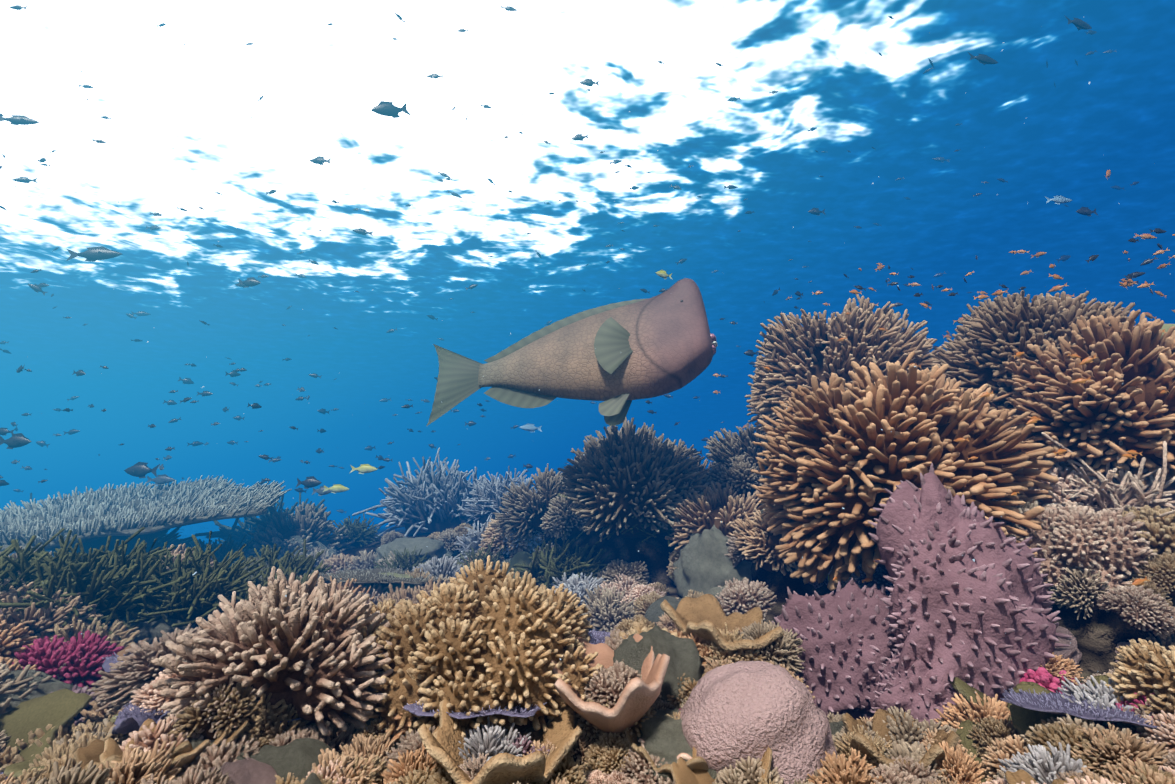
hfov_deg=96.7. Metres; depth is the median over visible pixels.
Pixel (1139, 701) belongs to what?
reef growth stub
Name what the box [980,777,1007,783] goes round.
reef growth stub
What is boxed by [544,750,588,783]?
reef growth stub
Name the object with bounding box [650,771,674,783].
reef growth
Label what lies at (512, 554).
reef growth stub
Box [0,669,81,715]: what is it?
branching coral
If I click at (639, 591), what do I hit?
reef growth stub
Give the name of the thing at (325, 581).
reef growth stub
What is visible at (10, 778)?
reef growth
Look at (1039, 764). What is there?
reef growth
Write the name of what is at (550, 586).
staghorn coral
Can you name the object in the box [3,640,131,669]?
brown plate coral
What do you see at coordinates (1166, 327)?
olive coral boulder
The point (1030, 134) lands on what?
water
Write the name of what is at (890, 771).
reef growth stub
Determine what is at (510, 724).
reef growth stub
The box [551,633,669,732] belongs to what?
orange ruffle leather
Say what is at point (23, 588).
reef growth
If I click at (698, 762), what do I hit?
reef growth ruffle
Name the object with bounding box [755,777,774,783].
reef growth stub
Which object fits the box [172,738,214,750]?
reef boulder growth
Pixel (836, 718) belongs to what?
reef growth
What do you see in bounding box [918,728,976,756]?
reef growth stub
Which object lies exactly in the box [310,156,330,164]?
dark fish
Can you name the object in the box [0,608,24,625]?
reef growth stub
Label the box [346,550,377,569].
reef growth
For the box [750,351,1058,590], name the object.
coral leather
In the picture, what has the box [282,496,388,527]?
seabed
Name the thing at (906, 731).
branching coral
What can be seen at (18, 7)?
dark fish
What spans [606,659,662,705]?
reef growth stub
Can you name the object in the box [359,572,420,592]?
reef boulder growth
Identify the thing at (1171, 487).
reef boulder growth
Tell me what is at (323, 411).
dark fish
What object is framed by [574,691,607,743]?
reef growth stub
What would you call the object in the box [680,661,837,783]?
pink coral boulder
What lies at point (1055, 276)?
orange fish
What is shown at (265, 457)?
dark fish
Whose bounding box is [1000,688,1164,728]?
reef growth table
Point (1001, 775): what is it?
reef growth
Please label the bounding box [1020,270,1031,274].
orange fish
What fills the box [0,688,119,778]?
reef growth plate
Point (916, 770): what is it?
reef growth stub
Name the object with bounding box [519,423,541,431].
pale fish
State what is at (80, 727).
reef growth
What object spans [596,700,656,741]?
reef growth stub
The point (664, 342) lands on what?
bumphead parrotfish
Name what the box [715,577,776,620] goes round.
branching coral
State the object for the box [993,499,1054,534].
reef growth
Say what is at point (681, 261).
dark fish
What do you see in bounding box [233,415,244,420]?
dark fish
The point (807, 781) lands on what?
reef growth stub
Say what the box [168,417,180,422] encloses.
dark fish
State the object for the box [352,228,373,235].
dark fish
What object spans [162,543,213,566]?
reef growth stub
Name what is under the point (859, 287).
dark fish
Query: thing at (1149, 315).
orange fish
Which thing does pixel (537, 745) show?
reef growth
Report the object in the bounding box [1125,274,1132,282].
dark fish
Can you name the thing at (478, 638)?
beige cauliflower coral
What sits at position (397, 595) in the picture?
reef growth
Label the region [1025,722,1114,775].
branching coral
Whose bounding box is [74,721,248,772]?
reef growth ruffle
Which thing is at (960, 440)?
orange fish
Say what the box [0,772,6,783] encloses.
reef growth
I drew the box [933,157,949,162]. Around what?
dark fish
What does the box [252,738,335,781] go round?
reef boulder growth
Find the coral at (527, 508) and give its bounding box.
[490,463,568,544]
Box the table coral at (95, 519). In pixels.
[0,475,291,558]
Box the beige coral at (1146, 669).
[1105,638,1174,718]
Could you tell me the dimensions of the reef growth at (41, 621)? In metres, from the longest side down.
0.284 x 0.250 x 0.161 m
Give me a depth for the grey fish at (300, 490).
3.53 m
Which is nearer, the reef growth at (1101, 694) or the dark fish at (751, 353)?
the reef growth at (1101, 694)
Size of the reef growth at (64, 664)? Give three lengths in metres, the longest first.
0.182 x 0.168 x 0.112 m
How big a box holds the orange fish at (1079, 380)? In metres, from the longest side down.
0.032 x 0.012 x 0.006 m
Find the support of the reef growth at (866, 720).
on the reef ground
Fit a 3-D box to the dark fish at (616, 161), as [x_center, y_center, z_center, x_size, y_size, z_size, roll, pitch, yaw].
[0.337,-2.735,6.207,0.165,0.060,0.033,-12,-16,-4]
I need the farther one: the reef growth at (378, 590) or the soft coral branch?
the reef growth at (378, 590)
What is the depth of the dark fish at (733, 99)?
6.11 m
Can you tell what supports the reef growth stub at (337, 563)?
on the reef ground
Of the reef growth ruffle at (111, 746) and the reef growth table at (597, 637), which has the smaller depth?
the reef growth ruffle at (111, 746)
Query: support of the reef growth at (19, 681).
on the reef ground
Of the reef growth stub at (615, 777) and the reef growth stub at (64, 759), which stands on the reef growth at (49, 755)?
the reef growth stub at (64, 759)
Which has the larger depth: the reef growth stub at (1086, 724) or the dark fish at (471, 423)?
the dark fish at (471, 423)
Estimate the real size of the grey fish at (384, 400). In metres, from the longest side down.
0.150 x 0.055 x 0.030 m
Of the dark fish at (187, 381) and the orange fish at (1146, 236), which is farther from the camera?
the dark fish at (187, 381)
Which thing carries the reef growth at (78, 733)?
on the reef growth at (49, 755)
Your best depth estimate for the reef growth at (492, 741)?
0.75 m
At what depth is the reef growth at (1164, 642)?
0.92 m
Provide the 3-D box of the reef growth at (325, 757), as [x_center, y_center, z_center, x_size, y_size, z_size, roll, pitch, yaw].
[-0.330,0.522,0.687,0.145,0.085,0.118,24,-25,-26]
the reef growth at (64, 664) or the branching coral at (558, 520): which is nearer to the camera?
the reef growth at (64, 664)
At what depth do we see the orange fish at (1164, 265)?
1.59 m
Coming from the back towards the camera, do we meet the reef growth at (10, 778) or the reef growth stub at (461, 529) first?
the reef growth stub at (461, 529)
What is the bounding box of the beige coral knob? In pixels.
[614,620,677,638]
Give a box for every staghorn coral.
[195,492,334,549]
[213,539,332,581]
[332,513,382,548]
[373,546,430,571]
[457,536,507,569]
[512,530,611,595]
[541,557,571,588]
[571,501,683,545]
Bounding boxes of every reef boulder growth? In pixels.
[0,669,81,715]
[119,610,194,644]
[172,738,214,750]
[204,758,276,783]
[233,745,260,760]
[243,557,286,580]
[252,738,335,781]
[279,536,337,560]
[303,772,321,783]
[352,710,375,736]
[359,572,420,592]
[374,537,452,562]
[390,731,405,748]
[613,625,704,703]
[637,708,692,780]
[645,595,681,624]
[673,525,751,597]
[680,751,716,778]
[707,586,741,611]
[829,721,844,736]
[1054,626,1081,664]
[1115,642,1130,661]
[1117,475,1174,500]
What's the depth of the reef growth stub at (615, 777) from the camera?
0.73 m
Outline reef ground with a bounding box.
[166,462,1174,776]
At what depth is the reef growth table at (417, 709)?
0.78 m
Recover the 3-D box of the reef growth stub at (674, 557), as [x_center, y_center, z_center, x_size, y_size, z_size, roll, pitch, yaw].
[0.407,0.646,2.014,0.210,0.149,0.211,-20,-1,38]
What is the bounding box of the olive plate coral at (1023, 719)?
[950,675,1108,783]
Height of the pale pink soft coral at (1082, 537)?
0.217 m
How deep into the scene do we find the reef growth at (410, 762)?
0.69 m
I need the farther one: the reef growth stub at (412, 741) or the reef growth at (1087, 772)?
the reef growth stub at (412, 741)
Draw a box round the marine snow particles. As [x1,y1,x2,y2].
[15,1,1171,693]
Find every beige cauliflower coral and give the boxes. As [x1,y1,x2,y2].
[352,598,406,688]
[363,555,603,738]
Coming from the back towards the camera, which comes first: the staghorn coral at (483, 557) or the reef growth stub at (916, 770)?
the staghorn coral at (483, 557)
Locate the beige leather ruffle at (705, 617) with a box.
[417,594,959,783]
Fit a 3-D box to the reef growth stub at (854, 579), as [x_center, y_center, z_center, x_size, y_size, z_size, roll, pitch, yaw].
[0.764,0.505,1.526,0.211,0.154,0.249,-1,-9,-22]
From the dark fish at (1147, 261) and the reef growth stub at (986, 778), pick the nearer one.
the reef growth stub at (986, 778)
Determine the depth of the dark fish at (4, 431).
2.93 m
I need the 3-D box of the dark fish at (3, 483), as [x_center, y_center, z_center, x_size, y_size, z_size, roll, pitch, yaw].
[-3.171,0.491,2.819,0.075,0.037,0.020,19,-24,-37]
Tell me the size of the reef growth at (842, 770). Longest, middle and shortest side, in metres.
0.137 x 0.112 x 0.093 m
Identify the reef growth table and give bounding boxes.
[318,567,447,587]
[403,699,546,718]
[588,629,610,644]
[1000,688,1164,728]
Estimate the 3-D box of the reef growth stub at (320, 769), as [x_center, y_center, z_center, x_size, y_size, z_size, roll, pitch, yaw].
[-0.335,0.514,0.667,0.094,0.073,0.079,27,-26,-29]
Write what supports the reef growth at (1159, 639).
on the reef growth at (1164, 642)
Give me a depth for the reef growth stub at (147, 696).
0.84 m
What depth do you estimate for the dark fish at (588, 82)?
4.28 m
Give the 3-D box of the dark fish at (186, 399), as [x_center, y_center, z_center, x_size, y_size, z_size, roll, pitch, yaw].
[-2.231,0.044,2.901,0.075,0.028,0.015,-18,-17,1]
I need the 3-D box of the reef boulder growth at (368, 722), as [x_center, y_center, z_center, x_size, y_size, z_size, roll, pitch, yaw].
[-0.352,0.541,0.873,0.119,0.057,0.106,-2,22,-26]
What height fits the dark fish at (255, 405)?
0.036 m
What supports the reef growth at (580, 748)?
on the reef ground
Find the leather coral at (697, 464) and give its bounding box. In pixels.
[677,459,715,497]
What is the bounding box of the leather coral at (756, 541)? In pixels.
[730,509,798,575]
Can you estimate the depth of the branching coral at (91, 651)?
1.05 m
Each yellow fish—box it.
[323,484,348,492]
[350,464,376,473]
[656,270,671,278]
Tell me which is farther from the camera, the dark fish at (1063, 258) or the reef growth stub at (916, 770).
the dark fish at (1063, 258)
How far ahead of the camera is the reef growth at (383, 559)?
2.55 m
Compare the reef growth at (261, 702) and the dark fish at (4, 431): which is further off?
the dark fish at (4, 431)
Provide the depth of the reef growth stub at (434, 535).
2.92 m
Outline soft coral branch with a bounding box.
[1041,432,1174,518]
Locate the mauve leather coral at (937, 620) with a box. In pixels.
[772,463,1070,725]
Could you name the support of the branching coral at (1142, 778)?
on the reef ground
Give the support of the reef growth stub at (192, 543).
on the reef ground
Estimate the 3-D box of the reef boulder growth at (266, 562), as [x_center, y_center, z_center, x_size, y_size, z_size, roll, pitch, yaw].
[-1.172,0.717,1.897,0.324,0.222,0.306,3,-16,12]
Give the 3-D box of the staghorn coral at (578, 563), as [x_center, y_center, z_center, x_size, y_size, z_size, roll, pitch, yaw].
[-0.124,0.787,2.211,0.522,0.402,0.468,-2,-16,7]
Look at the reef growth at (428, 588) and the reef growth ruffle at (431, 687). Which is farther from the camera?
the reef growth at (428, 588)
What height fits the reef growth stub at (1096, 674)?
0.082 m
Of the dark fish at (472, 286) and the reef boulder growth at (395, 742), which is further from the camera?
the dark fish at (472, 286)
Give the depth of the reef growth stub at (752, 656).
0.95 m
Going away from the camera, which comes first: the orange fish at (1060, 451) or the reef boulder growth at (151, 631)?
the orange fish at (1060, 451)
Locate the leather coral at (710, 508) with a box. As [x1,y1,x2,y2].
[665,482,760,550]
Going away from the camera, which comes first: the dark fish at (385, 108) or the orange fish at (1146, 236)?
the orange fish at (1146, 236)
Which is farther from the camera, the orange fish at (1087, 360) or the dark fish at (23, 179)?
the dark fish at (23, 179)
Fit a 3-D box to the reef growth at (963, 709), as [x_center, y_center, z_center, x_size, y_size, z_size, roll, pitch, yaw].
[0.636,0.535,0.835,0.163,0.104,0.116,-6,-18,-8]
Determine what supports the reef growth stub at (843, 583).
on the reef ground
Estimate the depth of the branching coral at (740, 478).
2.15 m
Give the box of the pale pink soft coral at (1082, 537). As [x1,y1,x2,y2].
[1010,501,1156,596]
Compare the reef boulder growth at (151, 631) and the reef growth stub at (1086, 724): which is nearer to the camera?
the reef growth stub at (1086, 724)
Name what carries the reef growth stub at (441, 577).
on the reef ground
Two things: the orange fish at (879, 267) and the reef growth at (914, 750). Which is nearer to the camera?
the reef growth at (914, 750)
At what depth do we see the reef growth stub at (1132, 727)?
0.69 m
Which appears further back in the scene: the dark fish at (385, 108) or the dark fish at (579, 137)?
the dark fish at (579, 137)
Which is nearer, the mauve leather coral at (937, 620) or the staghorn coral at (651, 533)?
the mauve leather coral at (937, 620)
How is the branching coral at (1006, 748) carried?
on the reef ground
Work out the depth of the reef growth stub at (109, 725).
0.80 m
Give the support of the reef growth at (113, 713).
on the reef growth at (80, 727)
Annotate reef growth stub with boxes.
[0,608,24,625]
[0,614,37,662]
[0,719,81,771]
[0,730,10,754]
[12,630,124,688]
[16,752,75,779]
[23,769,69,783]
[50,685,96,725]
[52,722,132,751]
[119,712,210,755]
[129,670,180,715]
[159,536,205,550]
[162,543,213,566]
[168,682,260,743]
[172,763,233,783]
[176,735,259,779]
[236,733,274,749]
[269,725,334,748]
[275,772,337,783]
[289,542,327,559]
[299,574,330,586]
[306,759,356,783]
[318,553,361,573]
[334,751,387,783]
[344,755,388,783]
[349,717,393,745]
[381,530,404,544]
[382,725,435,772]
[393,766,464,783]
[405,567,429,578]
[417,574,450,587]
[426,532,440,539]
[437,528,464,552]
[453,523,475,536]
[463,551,505,568]
[466,723,511,737]
[478,513,532,554]
[507,734,549,756]
[509,548,533,557]
[532,530,553,542]
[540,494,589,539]
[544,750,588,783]
[550,778,566,783]
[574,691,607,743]
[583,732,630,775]
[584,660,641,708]
[585,770,608,783]
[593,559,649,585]
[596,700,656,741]
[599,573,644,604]
[604,629,628,650]
[604,770,628,783]
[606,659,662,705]
[614,614,654,632]
[620,582,665,606]
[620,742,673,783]
[632,591,663,619]
[652,699,675,711]
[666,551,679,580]
[666,561,673,579]
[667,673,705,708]
[669,628,723,668]
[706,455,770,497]
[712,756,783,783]
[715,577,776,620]
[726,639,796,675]
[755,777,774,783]
[761,660,815,699]
[793,779,808,783]
[799,768,823,783]
[808,570,828,588]
[828,563,870,588]
[832,725,885,748]
[836,579,861,588]
[852,564,893,593]
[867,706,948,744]
[868,762,921,783]
[876,755,943,783]
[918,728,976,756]
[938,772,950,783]
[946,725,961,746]
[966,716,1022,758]
[979,756,995,782]
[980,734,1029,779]
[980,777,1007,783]
[1016,780,1045,783]
[1020,714,1139,748]
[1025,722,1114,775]
[1029,474,1105,507]
[1031,466,1083,506]
[1044,458,1076,475]
[1048,566,1095,601]
[1055,770,1100,780]
[1057,775,1124,783]
[1081,669,1114,685]
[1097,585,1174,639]
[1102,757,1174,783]
[1104,692,1154,733]
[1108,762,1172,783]
[1114,701,1153,734]
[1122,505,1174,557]
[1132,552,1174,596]
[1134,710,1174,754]
[1156,752,1174,769]
[1158,765,1174,776]
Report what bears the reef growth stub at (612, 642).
on the reef growth stub
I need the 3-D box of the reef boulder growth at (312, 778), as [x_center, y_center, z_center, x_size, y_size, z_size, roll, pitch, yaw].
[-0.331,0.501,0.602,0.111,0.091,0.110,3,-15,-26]
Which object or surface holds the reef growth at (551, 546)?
on the staghorn coral at (578, 563)
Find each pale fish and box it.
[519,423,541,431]
[1045,195,1071,203]
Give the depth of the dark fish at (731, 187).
4.52 m
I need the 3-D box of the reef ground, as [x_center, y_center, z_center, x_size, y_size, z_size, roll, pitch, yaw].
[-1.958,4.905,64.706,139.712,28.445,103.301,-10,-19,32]
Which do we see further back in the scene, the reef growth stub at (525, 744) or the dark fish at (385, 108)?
the dark fish at (385, 108)
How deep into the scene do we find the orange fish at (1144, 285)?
1.61 m
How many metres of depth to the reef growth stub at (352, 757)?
0.71 m
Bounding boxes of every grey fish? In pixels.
[21,466,31,469]
[145,225,160,229]
[145,474,174,484]
[163,455,171,460]
[268,458,281,462]
[294,488,306,492]
[312,486,331,495]
[380,398,390,401]
[447,191,461,197]
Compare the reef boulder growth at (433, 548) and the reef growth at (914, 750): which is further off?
the reef boulder growth at (433, 548)
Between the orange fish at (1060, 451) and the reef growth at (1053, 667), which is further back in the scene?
the orange fish at (1060, 451)
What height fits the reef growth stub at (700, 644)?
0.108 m
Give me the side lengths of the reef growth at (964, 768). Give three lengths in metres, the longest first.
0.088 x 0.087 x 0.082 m
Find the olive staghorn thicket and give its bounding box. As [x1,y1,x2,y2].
[0,493,322,639]
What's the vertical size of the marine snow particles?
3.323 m
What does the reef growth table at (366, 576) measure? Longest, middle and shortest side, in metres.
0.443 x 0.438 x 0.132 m
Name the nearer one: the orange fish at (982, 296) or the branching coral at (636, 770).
the branching coral at (636, 770)
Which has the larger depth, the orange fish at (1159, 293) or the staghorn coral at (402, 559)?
the staghorn coral at (402, 559)
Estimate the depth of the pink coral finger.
0.81 m
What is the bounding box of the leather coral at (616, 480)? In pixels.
[557,417,710,541]
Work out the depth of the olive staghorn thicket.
1.39 m
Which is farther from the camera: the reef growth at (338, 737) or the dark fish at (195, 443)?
the dark fish at (195, 443)
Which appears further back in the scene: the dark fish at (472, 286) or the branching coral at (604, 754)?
the dark fish at (472, 286)
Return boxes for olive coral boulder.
[506,551,532,576]
[1161,324,1174,336]
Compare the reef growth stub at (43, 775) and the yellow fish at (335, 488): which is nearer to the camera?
the reef growth stub at (43, 775)
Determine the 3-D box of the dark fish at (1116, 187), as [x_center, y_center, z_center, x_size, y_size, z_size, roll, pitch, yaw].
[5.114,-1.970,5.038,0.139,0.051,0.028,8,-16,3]
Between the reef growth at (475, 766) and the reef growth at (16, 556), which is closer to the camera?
the reef growth at (475, 766)
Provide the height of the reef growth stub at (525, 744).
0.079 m
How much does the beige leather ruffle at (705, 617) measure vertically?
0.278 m
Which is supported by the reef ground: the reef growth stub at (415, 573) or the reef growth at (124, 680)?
the reef growth stub at (415, 573)
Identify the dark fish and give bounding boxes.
[0,115,39,124]
[0,428,14,435]
[0,433,31,448]
[0,480,8,485]
[10,5,26,9]
[12,177,36,182]
[16,364,24,372]
[28,284,46,294]
[35,283,48,286]
[36,440,50,447]
[64,429,79,434]
[66,246,121,261]
[67,396,79,401]
[72,370,85,375]
[78,84,93,87]
[124,462,159,477]
[131,311,150,315]
[149,212,162,215]
[163,400,176,404]
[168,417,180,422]
[178,377,193,383]
[180,397,191,402]
[187,441,203,445]
[196,391,212,395]
[225,371,240,376]
[227,440,237,444]
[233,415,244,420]
[237,277,260,286]
[247,403,261,408]
[259,454,272,460]
[266,189,276,194]
[295,273,306,277]
[296,476,321,488]
[308,373,321,377]
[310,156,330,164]
[317,408,329,413]
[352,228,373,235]
[365,446,375,450]
[371,101,410,117]
[402,404,412,407]
[427,74,443,78]
[465,421,476,425]
[466,284,477,289]
[500,6,516,11]
[523,464,532,468]
[572,134,588,140]
[580,79,598,86]
[610,160,621,163]
[670,185,681,189]
[675,259,686,264]
[724,185,737,188]
[727,97,740,100]
[744,350,757,356]
[808,208,825,214]
[854,285,865,290]
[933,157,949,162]
[933,272,946,276]
[968,52,997,64]
[1056,255,1070,262]
[1064,15,1091,30]
[1076,207,1097,215]
[1085,255,1098,262]
[1086,30,1096,34]
[1111,185,1123,189]
[1124,272,1144,278]
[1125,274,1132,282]
[1128,238,1139,242]
[1140,256,1157,265]
[1150,228,1166,233]
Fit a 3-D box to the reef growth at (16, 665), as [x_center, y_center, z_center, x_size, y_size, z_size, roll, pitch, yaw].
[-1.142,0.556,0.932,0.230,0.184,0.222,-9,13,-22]
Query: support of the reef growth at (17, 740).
on the reef ground
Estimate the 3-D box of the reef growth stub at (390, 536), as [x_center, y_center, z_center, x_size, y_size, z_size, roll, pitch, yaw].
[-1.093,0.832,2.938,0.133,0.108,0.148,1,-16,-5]
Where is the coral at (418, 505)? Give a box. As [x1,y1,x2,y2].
[352,447,536,561]
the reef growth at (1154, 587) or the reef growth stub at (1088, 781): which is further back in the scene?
the reef growth at (1154, 587)
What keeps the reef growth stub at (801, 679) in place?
on the reef ground
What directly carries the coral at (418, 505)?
on the reef ground
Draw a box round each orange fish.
[849,290,861,294]
[875,265,883,270]
[954,438,969,441]
[973,295,988,298]
[980,391,993,396]
[991,289,1007,295]
[1012,352,1024,358]
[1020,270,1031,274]
[1026,417,1040,423]
[1031,252,1046,257]
[1048,283,1067,291]
[1049,274,1062,278]
[1053,449,1066,454]
[1067,354,1081,357]
[1072,376,1091,383]
[1079,355,1097,364]
[1105,170,1110,180]
[1120,281,1137,286]
[1122,454,1136,458]
[1126,450,1141,454]
[1132,577,1148,585]
[1135,233,1156,238]
[1137,282,1154,287]
[1142,312,1156,319]
[1153,248,1169,254]
[1154,291,1166,296]
[1157,262,1170,268]
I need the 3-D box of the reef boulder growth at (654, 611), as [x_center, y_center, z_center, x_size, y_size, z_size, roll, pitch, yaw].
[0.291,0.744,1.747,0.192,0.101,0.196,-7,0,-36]
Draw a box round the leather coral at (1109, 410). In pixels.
[977,308,1174,489]
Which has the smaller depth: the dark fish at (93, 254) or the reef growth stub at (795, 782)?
the reef growth stub at (795, 782)
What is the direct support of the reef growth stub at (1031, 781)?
on the reef ground
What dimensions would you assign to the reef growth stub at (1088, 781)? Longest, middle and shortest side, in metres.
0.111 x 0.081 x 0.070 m
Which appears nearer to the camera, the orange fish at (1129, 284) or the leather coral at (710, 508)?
the orange fish at (1129, 284)
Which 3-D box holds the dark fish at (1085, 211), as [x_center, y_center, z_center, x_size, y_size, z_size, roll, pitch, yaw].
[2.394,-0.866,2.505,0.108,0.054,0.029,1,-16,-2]
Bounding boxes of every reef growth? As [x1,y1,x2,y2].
[0,546,54,560]
[0,578,42,602]
[0,644,36,670]
[0,663,51,714]
[0,771,31,783]
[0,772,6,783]
[1,738,22,753]
[2,589,103,637]
[3,763,65,782]
[8,758,121,783]
[29,723,123,767]
[34,714,113,750]
[35,616,148,647]
[56,718,130,745]
[57,659,83,684]
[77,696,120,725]
[78,739,182,783]
[86,623,201,714]
[101,708,123,723]
[140,773,181,783]
[175,677,259,739]
[217,693,316,746]
[227,687,296,738]
[300,548,340,575]
[300,748,380,783]
[306,716,354,755]
[329,576,376,603]
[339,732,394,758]
[342,580,387,604]
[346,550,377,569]
[373,706,420,742]
[376,551,413,568]
[376,582,430,607]
[379,743,444,783]
[412,554,469,578]
[413,577,449,593]
[449,753,488,783]
[458,716,530,761]
[498,528,541,556]
[523,739,570,755]
[532,541,559,562]
[550,572,604,606]
[570,721,596,770]
[580,585,634,631]
[649,582,668,595]
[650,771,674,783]
[656,612,678,631]
[667,712,679,719]
[678,696,687,709]
[682,589,703,598]
[699,622,749,665]
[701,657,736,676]
[724,531,754,566]
[738,619,805,674]
[807,747,885,783]
[827,712,843,722]
[835,724,892,767]
[856,716,872,727]
[884,738,951,783]
[925,741,989,783]
[925,775,956,783]
[934,691,1012,728]
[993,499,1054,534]
[993,763,1009,779]
[998,741,1089,783]
[1040,652,1083,684]
[1050,566,1114,619]
[1057,675,1137,728]
[1066,767,1115,783]
[1070,722,1173,774]
[1124,576,1172,606]
[1127,632,1174,650]
[1162,630,1174,646]
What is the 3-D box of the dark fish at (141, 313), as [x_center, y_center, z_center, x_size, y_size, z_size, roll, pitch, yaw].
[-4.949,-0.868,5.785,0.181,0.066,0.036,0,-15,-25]
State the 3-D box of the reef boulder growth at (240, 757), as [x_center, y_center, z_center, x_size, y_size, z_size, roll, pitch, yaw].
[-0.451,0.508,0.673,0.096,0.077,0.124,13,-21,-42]
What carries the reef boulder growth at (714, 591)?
on the reef ground
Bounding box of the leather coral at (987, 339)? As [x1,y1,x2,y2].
[923,290,1135,414]
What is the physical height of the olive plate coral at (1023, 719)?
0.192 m
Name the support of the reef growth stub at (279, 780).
on the reef ground
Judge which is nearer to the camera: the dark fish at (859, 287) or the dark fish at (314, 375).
the dark fish at (859, 287)
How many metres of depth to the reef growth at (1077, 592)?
1.00 m
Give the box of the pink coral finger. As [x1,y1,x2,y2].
[151,566,394,735]
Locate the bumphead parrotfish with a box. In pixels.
[426,278,716,425]
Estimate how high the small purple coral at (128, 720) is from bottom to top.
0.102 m
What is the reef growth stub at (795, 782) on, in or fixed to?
on the reef ground
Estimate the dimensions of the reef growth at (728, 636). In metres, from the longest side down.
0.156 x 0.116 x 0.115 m
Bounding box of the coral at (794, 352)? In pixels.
[745,295,942,436]
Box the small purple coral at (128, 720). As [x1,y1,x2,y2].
[102,652,170,733]
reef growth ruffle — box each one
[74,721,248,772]
[100,719,233,773]
[406,668,435,690]
[625,728,708,772]
[638,738,692,759]
[670,746,771,783]
[1005,769,1078,783]
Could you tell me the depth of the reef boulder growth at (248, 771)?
0.64 m
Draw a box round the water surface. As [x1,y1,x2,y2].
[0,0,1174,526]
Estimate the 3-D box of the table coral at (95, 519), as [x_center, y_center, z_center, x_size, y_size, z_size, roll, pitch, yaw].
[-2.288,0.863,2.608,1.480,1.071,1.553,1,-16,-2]
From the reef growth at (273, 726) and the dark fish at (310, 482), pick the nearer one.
the reef growth at (273, 726)
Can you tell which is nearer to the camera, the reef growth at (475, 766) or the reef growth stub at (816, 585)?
the reef growth at (475, 766)
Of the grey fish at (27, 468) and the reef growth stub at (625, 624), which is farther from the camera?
the grey fish at (27, 468)
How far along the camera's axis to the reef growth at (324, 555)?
2.74 m
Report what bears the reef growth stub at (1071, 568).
on the reef ground
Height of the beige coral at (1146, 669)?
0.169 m
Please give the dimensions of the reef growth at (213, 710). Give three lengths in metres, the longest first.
0.156 x 0.116 x 0.081 m
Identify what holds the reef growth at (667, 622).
on the reef ground
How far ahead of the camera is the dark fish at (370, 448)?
6.21 m
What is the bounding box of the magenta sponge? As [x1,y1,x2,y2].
[1019,667,1083,693]
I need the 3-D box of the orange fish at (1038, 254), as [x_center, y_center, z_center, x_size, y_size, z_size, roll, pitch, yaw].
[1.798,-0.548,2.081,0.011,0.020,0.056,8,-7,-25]
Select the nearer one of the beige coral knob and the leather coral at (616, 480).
the beige coral knob
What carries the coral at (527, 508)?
on the reef ground
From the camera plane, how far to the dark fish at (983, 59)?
2.86 m
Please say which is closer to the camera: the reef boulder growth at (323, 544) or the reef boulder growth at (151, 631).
the reef boulder growth at (151, 631)
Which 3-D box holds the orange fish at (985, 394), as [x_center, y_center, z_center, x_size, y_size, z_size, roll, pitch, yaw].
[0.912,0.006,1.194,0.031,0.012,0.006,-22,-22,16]
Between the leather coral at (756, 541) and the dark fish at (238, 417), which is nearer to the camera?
the leather coral at (756, 541)
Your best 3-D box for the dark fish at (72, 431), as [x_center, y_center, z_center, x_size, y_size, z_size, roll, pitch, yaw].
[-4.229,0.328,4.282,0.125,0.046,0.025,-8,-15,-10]
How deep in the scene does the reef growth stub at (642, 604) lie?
1.81 m
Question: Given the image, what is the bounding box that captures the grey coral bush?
[242,502,354,559]
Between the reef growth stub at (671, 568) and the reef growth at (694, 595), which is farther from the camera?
the reef growth stub at (671, 568)
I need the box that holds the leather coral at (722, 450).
[703,423,769,478]
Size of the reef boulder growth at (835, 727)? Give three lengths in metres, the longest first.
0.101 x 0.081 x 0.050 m
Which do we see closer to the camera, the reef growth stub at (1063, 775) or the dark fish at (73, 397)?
the reef growth stub at (1063, 775)

